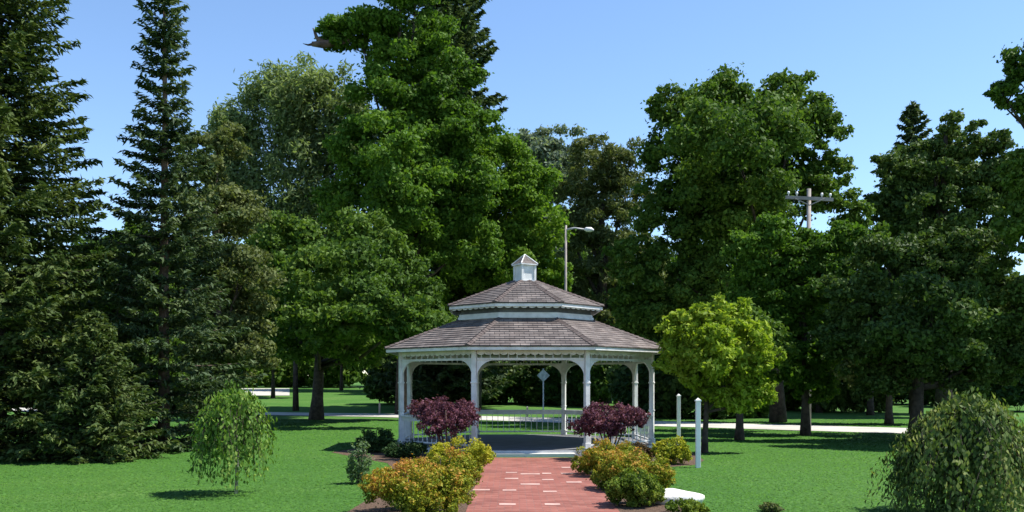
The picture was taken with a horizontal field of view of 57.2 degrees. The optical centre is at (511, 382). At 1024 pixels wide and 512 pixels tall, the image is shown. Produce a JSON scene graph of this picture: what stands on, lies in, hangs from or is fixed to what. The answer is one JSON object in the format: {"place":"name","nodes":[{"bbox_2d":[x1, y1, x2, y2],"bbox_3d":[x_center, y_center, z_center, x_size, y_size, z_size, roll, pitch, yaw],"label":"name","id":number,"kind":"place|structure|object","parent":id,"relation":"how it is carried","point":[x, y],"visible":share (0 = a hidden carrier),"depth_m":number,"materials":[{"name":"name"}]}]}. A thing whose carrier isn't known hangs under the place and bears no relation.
{"place":"outdoors","nodes":[
{"label":"outdoors","id":0,"kind":"place"},
{"bbox_2d":[241,388,289,394],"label":"driveway","id":1,"kind":"structure","parent":0,"point":[267,391],"depth_m":95.61,"materials":[{"name":"concrete"}]},
{"bbox_2d":[14,408,906,432],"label":"road","id":2,"kind":"structure","parent":0,"point":[787,427],"depth_m":38.48,"materials":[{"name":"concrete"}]},
{"bbox_2d":[0,377,1023,511],"bbox_3d":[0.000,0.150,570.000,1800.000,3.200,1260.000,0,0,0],"label":"ground","id":3,"kind":"structure","parent":0,"point":[353,398],"depth_m":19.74,"materials":[{"name":"green plant"}]},
{"bbox_2d":[6,245,74,361],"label":"background tree","id":4,"kind":"object","parent":3,"relation":"on","point":[65,269],"visible":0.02,"depth_m":64.92,"materials":[{"name":"green plant"}]},
{"bbox_2d":[0,0,157,463],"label":"spruce tree","id":5,"kind":"object","parent":3,"relation":"on","point":[20,302],"visible":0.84,"depth_m":22.32,"materials":[{"name":"green plant"}]},
{"bbox_2d":[16,307,179,464],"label":"spruce tree","id":6,"kind":"object","parent":3,"relation":"on","point":[90,336],"visible":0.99,"depth_m":20.80,"materials":[{"name":"green plant"}]},
{"bbox_2d":[37,220,189,422],"bbox_3d":[-12.395,-1.618,28.970,5.023,6.842,3.588,0,0,0],"label":"broadleaf tree","id":7,"kind":"object","parent":3,"relation":"on","point":[112,309],"visible":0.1,"depth_m":28.40,"materials":[{"name":"green plant"}]},
{"bbox_2d":[119,251,189,359],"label":"background tree","id":8,"kind":"object","parent":3,"relation":"on","point":[141,297],"depth_m":69.13,"materials":[{"name":"green plant"}]},
{"bbox_2d":[140,356,191,410],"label":"undergrowth bush","id":9,"kind":"object","parent":3,"relation":"on","point":[171,407],"visible":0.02,"depth_m":55.91,"materials":[{"name":"green plant"}]},
{"bbox_2d":[76,0,266,453],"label":"spruce tree","id":10,"kind":"object","parent":3,"relation":"on","point":[167,210],"visible":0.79,"depth_m":24.13,"materials":[{"name":"green plant"}]},
{"bbox_2d":[6,333,370,386],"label":"distant woods","id":11,"kind":"object","parent":3,"relation":"on","point":[283,376],"visible":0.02,"depth_m":111.54,"materials":[{"name":"green plant"}]},
{"bbox_2d":[173,358,244,408],"bbox_3d":[-19.939,-0.596,59.930,5.844,4.585,4.383,0,0,0],"label":"undergrowth bush","id":12,"kind":"object","parent":3,"relation":"on","point":[229,371],"visible":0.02,"depth_m":59.43,"materials":[{"name":"green plant"}]},
{"bbox_2d":[154,120,292,424],"bbox_3d":[-10.505,-3.755,33.278,5.750,11.114,4.477,0,0,0],"label":"broadleaf tree","id":13,"kind":"object","parent":3,"relation":"on","point":[248,302],"visible":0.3,"depth_m":32.53,"materials":[{"name":"green plant"}]},
{"bbox_2d":[182,379,281,493],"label":"weeping sapling","id":14,"kind":"object","parent":3,"relation":"on","point":[228,410],"visible":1,"depth_m":14.43,"materials":[{"name":"green plant"}]},
{"bbox_2d":[221,247,314,397],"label":"background tree","id":15,"kind":"object","parent":3,"relation":"on","point":[273,386],"visible":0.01,"depth_m":77.89,"materials":[{"name":"green plant"}]},
{"bbox_2d":[193,51,378,410],"bbox_3d":[-13.373,-9.123,56.913,11.950,21.812,7.377,0,0,0],"label":"airy tree","id":16,"kind":"object","parent":3,"relation":"on","point":[296,126],"visible":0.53,"depth_m":55.65,"materials":[{"name":"green plant"}]},
{"bbox_2d":[290,355,366,390],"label":"background tree","id":17,"kind":"object","parent":3,"relation":"on","point":[341,379],"depth_m":99.88,"materials":[{"name":"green plant"}]},
{"bbox_2d":[230,206,457,419],"bbox_3d":[-7.695,-3.142,41.976,11.226,9.962,16.712,0,0,0],"label":"shade tree","id":18,"kind":"object","parent":3,"relation":"on","point":[346,305],"visible":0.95,"depth_m":38.46,"materials":[{"name":"green plant"}]},
{"bbox_2d":[343,438,374,482],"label":"lanky shrub","id":19,"kind":"object","parent":3,"relation":"on","point":[360,464],"visible":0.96,"depth_m":16.15,"materials":[{"name":"green plant"}]},
{"bbox_2d":[357,354,395,404],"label":"undergrowth bush","id":20,"kind":"object","parent":3,"relation":"on","point":[373,392],"visible":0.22,"depth_m":65.27,"materials":[{"name":"green plant"}]},
{"bbox_2d":[333,449,477,511],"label":"planting bed","id":21,"kind":"object","parent":3,"relation":"on","point":[379,457],"visible":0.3,"depth_m":13.73,"materials":[{"name":"brown soil"}]},
{"bbox_2d":[355,427,395,452],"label":"clipped shrub","id":22,"kind":"object","parent":21,"relation":"on","point":[377,443],"visible":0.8,"depth_m":23.16,"materials":[{"name":"green plant"}]},
{"bbox_2d":[381,439,427,457],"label":"clipped shrub","id":23,"kind":"object","parent":21,"relation":"on","point":[399,449],"visible":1,"depth_m":21.77,"materials":[{"name":"green plant"}]},
{"bbox_2d":[356,453,476,511],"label":"spirea bush","id":24,"kind":"object","parent":21,"relation":"on","point":[417,490],"visible":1,"depth_m":12.18,"materials":[{"name":"yellow plant"}]},
{"bbox_2d":[401,446,484,488],"bbox_3d":[-1.171,1.394,14.835,1.364,0.769,1.507,0,0,-20],"label":"spirea bush","id":25,"kind":"object","parent":21,"relation":"on","point":[467,465],"visible":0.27,"depth_m":14.70,"materials":[{"name":"yellow plant"}]},
{"bbox_2d":[406,394,480,447],"bbox_3d":[-1.532,1.024,21.183,1.697,1.510,1.460,0,0,0],"label":"burgundy shrub","id":26,"kind":"object","parent":21,"relation":"on","point":[462,415],"visible":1,"depth_m":20.94,"materials":[{"name":"purple plant"}]},
{"bbox_2d":[425,435,495,471],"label":"spirea bush","id":27,"kind":"object","parent":21,"relation":"on","point":[481,453],"visible":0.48,"depth_m":17.11,"materials":[{"name":"yellow plant"}]},
{"bbox_2d":[303,0,514,413],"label":"tall tree","id":28,"kind":"object","parent":3,"relation":"on","point":[412,173],"visible":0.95,"depth_m":49.80,"materials":[{"name":"green plant"}]},
{"bbox_2d":[368,0,529,402],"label":"spruce tree","id":29,"kind":"object","parent":3,"relation":"on","point":[468,39],"visible":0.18,"depth_m":58.45,"materials":[{"name":"green plant"}]},
{"bbox_2d":[412,362,490,404],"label":"undergrowth bush","id":30,"kind":"object","parent":3,"relation":"on","point":[453,398],"visible":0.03,"depth_m":62.98,"materials":[{"name":"green plant"}]},
{"bbox_2d":[452,361,525,403],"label":"undergrowth bush","id":31,"kind":"object","parent":3,"relation":"on","point":[498,396],"visible":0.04,"depth_m":65.72,"materials":[{"name":"green plant"}]},
{"bbox_2d":[422,129,576,409],"bbox_3d":[-1.286,-6.527,57.837,10.168,16.678,12.247,0,0,0],"label":"broadleaf tree","id":32,"kind":"object","parent":3,"relation":"on","point":[529,197],"visible":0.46,"depth_m":53.88,"materials":[{"name":"green plant"}]},
{"bbox_2d":[493,362,538,402],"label":"undergrowth bush","id":33,"kind":"object","parent":3,"relation":"on","point":[498,401],"visible":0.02,"depth_m":67.85,"materials":[{"name":"green plant"}]},
{"bbox_2d":[384,254,662,456],"bbox_3d":[0.351,-0.875,25.732,7.405,5.290,7.462,0,0,-2],"label":"gazebo","id":34,"kind":"object","parent":3,"relation":"on","point":[524,315],"visible":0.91,"depth_m":24.02,"materials":[{"name":"white paint"}]},
{"bbox_2d":[506,360,557,404],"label":"undergrowth bush","id":35,"kind":"object","parent":3,"relation":"on","point":[527,391],"visible":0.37,"depth_m":64.86,"materials":[{"name":"green plant"}]},
{"bbox_2d":[537,369,549,421],"bbox_3d":[1.367,0.601,40.996,0.560,2.398,0.048,0,0,0],"label":"road sign","id":36,"kind":"object","parent":3,"relation":"on","point":[543,375],"visible":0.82,"depth_m":40.97,"materials":[{"name":"metal"}]},
{"bbox_2d":[501,123,614,258],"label":"broadleaf tree","id":37,"kind":"object","parent":3,"relation":"on","point":[542,144],"visible":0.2,"depth_m":90.04,"materials":[{"name":"green plant"}]},
{"bbox_2d":[536,360,593,405],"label":"undergrowth bush","id":38,"kind":"object","parent":3,"relation":"on","point":[552,386],"visible":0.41,"depth_m":62.97,"materials":[{"name":"green plant"}]},
{"bbox_2d":[554,246,597,319],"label":"background tree","id":39,"kind":"object","parent":3,"relation":"on","point":[583,255],"visible":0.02,"depth_m":88.24,"materials":[{"name":"green plant"}]},
{"bbox_2d":[564,225,593,415],"bbox_3d":[3.472,-3.173,48.959,1.599,10.047,0.247,0,0,6],"label":"street lamp","id":40,"kind":"object","parent":3,"relation":"on","point":[588,229],"visible":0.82,"depth_m":48.95,"materials":[{"name":"metal"}]},
{"bbox_2d":[571,361,620,406],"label":"undergrowth bush","id":41,"kind":"object","parent":3,"relation":"on","point":[597,376],"visible":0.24,"depth_m":60.83,"materials":[{"name":"green plant"}]},
{"bbox_2d":[548,131,673,403],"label":"willow tree","id":42,"kind":"object","parent":3,"relation":"on","point":[610,180],"visible":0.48,"depth_m":66.83,"materials":[{"name":"green plant"}]},
{"bbox_2d":[588,235,676,338],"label":"background tree","id":43,"kind":"object","parent":3,"relation":"on","point":[657,237],"visible":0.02,"depth_m":82.82,"materials":[{"name":"green plant"}]},
{"bbox_2d":[578,452,703,511],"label":"planting bed","id":44,"kind":"object","parent":3,"relation":"on","point":[623,507],"visible":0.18,"depth_m":13.18,"materials":[{"name":"brown soil"}]},
{"bbox_2d":[570,437,638,473],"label":"spirea bush","id":45,"kind":"object","parent":44,"relation":"on","point":[589,461],"visible":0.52,"depth_m":17.50,"materials":[{"name":"yellow plant"}]},
{"bbox_2d":[565,401,650,446],"bbox_3d":[2.185,1.082,21.251,1.943,1.392,1.335,0,0,0],"label":"burgundy shrub","id":46,"kind":"object","parent":44,"relation":"on","point":[593,419],"visible":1,"depth_m":20.94,"materials":[{"name":"purple plant"}]},
{"bbox_2d":[586,447,676,489],"bbox_3d":[1.968,1.399,15.276,1.430,0.758,1.367,0,0,-25],"label":"spirea bush","id":47,"kind":"object","parent":44,"relation":"on","point":[608,468],"visible":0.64,"depth_m":15.06,"materials":[{"name":"yellow plant"}]},
{"bbox_2d":[602,466,666,507],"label":"spirea bush","id":48,"kind":"object","parent":44,"relation":"on","point":[633,489],"visible":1,"depth_m":13.08,"materials":[{"name":"green plant"}]},
{"bbox_2d":[650,435,692,463],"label":"golden bush","id":49,"kind":"object","parent":44,"relation":"on","point":[681,451],"visible":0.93,"depth_m":19.90,"materials":[{"name":"yellow plant"}]},
{"bbox_2d":[648,488,704,504],"bbox_3d":[2.370,1.670,13.593,0.836,0.250,0.555,0,0,8],"label":"flat stone","id":50,"kind":"object","parent":44,"relation":"on","point":[672,493],"visible":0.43,"depth_m":13.41,"materials":[{"name":"grey stone"}]},
{"bbox_2d":[664,497,710,511],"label":"perennial","id":51,"kind":"object","parent":44,"relation":"on","point":[688,505],"visible":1,"depth_m":12.35,"materials":[{"name":"green plant"}]},
{"bbox_2d":[600,339,688,416],"bbox_3d":[6.913,-0.198,47.001,5.063,3.946,4.110,0,0,0],"label":"undergrowth bush","id":52,"kind":"object","parent":3,"relation":"on","point":[619,385],"visible":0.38,"depth_m":45.78,"materials":[{"name":"green plant"}]},
{"bbox_2d":[676,394,680,444],"bbox_3d":[4.617,1.060,26.000,0.120,1.480,0.120,0,0,0],"label":"white post","id":53,"kind":"object","parent":3,"relation":"on","point":[679,414],"visible":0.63,"depth_m":25.95,"materials":[{"name":"white wood"}]},
{"bbox_2d":[646,361,734,418],"bbox_3d":[9.224,-0.110,45.566,4.451,3.768,4.171,0,0,45],"label":"undergrowth bush","id":54,"kind":"object","parent":3,"relation":"on","point":[672,388],"visible":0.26,"depth_m":44.94,"materials":[{"name":"green plant"}]},
{"bbox_2d":[695,398,701,467],"bbox_3d":[3.805,1.060,19.200,0.120,1.480,0.120,0,0,0],"label":"white post","id":55,"kind":"object","parent":3,"relation":"on","point":[697,432],"visible":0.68,"depth_m":19.15,"materials":[{"name":"white wood"}]},
{"bbox_2d":[669,256,733,332],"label":"background tree","id":56,"kind":"object","parent":3,"relation":"on","point":[720,290],"visible":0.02,"depth_m":73.21,"materials":[{"name":"green plant"}]},
{"bbox_2d":[651,292,786,452],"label":"ornamental tree","id":57,"kind":"object","parent":3,"relation":"on","point":[706,353],"visible":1,"depth_m":22.89,"materials":[{"name":"green plant"}]},
{"bbox_2d":[599,62,890,422],"bbox_3d":[10.138,-6.066,41.858,14.078,15.757,11.192,0,0,-43],"label":"round tree","id":58,"kind":"object","parent":3,"relation":"on","point":[731,168],"visible":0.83,"depth_m":40.07,"materials":[{"name":"green plant"}]},
{"bbox_2d":[726,371,785,417],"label":"undergrowth bush","id":59,"kind":"object","parent":3,"relation":"on","point":[763,411],"visible":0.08,"depth_m":45.58,"materials":[{"name":"green plant"}]},
{"bbox_2d":[717,300,800,440],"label":"shade tree","id":60,"kind":"object","parent":3,"relation":"on","point":[782,336],"visible":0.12,"depth_m":28.11,"materials":[{"name":"green plant"}]},
{"bbox_2d":[758,501,784,511],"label":"lawn weed","id":61,"kind":"object","parent":3,"relation":"on","point":[769,506],"visible":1,"depth_m":12.62,"materials":[{"name":"green plant"}]},
{"bbox_2d":[712,209,873,435],"bbox_3d":[9.432,-1.960,32.549,5.606,7.527,6.838,0,0,0],"label":"shade tree","id":62,"kind":"object","parent":3,"relation":"on","point":[778,269],"visible":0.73,"depth_m":30.55,"materials":[{"name":"green plant"}]},
{"bbox_2d":[784,383,812,409],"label":"undergrowth bush","id":63,"kind":"object","parent":3,"relation":"on","point":[791,403],"visible":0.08,"depth_m":56.80,"materials":[{"name":"green plant"}]},
{"bbox_2d":[785,188,833,424],"bbox_3d":[10.673,-2.558,33.760,1.700,8.815,0.279,0,0,0],"label":"utility pole","id":64,"kind":"object","parent":3,"relation":"on","point":[808,198],"visible":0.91,"depth_m":33.66,"materials":[{"name":"grey wood"}]},
{"bbox_2d":[783,308,839,412],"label":"background tree","id":65,"kind":"object","parent":3,"relation":"on","point":[818,409],"depth_m":53.83,"materials":[{"name":"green plant"}]},
{"bbox_2d":[811,371,899,412],"bbox_3d":[19.617,0.087,54.970,6.349,3.382,4.384,0,0,0],"label":"undergrowth bush","id":66,"kind":"object","parent":3,"relation":"on","point":[844,400],"visible":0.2,"depth_m":53.69,"materials":[{"name":"green plant"}]},
{"bbox_2d":[828,252,888,414],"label":"background tree","id":67,"kind":"object","parent":3,"relation":"on","point":[870,407],"visible":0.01,"depth_m":49.86,"materials":[{"name":"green plant"}]},
{"bbox_2d":[829,349,940,424],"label":"broadleaf tree","id":68,"kind":"object","parent":3,"relation":"on","point":[889,418],"visible":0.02,"depth_m":38.90,"materials":[{"name":"green plant"}]},
{"bbox_2d":[868,100,953,413],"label":"spruce tree","id":69,"kind":"object","parent":3,"relation":"on","point":[913,112],"visible":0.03,"depth_m":51.76,"materials":[{"name":"dark green needles"},{"name":"dark bark"}]},
{"bbox_2d":[893,386,934,403],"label":"undergrowth bush","id":70,"kind":"object","parent":3,"relation":"on","point":[898,398],"visible":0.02,"depth_m":65.06,"materials":[{"name":"green plant"}]},
{"bbox_2d":[807,225,1023,435],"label":"shade tree","id":71,"kind":"object","parent":3,"relation":"on","point":[918,311],"visible":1,"depth_m":27.36,"materials":[{"name":"green plant"}]},
{"bbox_2d":[861,108,1020,411],"bbox_3d":[23.073,-5.931,48.431,10.729,15.484,8.850,0,0,-41],"label":"broadleaf tree","id":72,"kind":"object","parent":3,"relation":"on","point":[947,171],"visible":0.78,"depth_m":46.47,"materials":[{"name":"green plant"}]},
{"bbox_2d":[864,386,1023,511],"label":"weeping shrub","id":73,"kind":"object","parent":3,"relation":"on","point":[970,444],"visible":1,"depth_m":11.83,"materials":[{"name":"green plant"}]},
{"bbox_2d":[924,370,996,405],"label":"undergrowth bush","id":74,"kind":"object","parent":3,"relation":"on","point":[931,391],"visible":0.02,"depth_m":62.47,"materials":[{"name":"green plant"}]},
{"bbox_2d":[972,342,1023,411],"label":"undergrowth bush","id":75,"kind":"object","parent":3,"relation":"on","point":[1011,395],"visible":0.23,"depth_m":54.61,"materials":[{"name":"green plant"}]},
{"bbox_2d":[982,38,1023,256],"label":"broadleaf tree","id":76,"kind":"object","parent":3,"relation":"on","point":[999,93],"visible":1,"depth_m":25.93,"materials":[{"name":"green plant"}]},
{"bbox_2d":[993,253,1019,346],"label":"background tree","id":77,"kind":"object","parent":3,"relation":"on","point":[1013,271],"visible":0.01,"depth_m":76.16,"materials":[{"name":"green plant"}]},
{"bbox_2d":[3,0,1023,374],"label":"sky","id":78,"kind":"structure","parent":0,"point":[591,64],"materials":[{"name":"blue"}]},
{"bbox_2d":[466,457,619,511],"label":"path","id":79,"kind":"structure","parent":0,"point":[532,484],"depth_m":15.25,"materials":[{"name":"brick"}]},
{"bbox_2d":[630,442,652,459],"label":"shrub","id":80,"kind":"object","parent":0,"point":[646,449],"visible":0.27,"depth_m":20.52,"materials":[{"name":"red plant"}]}
]}

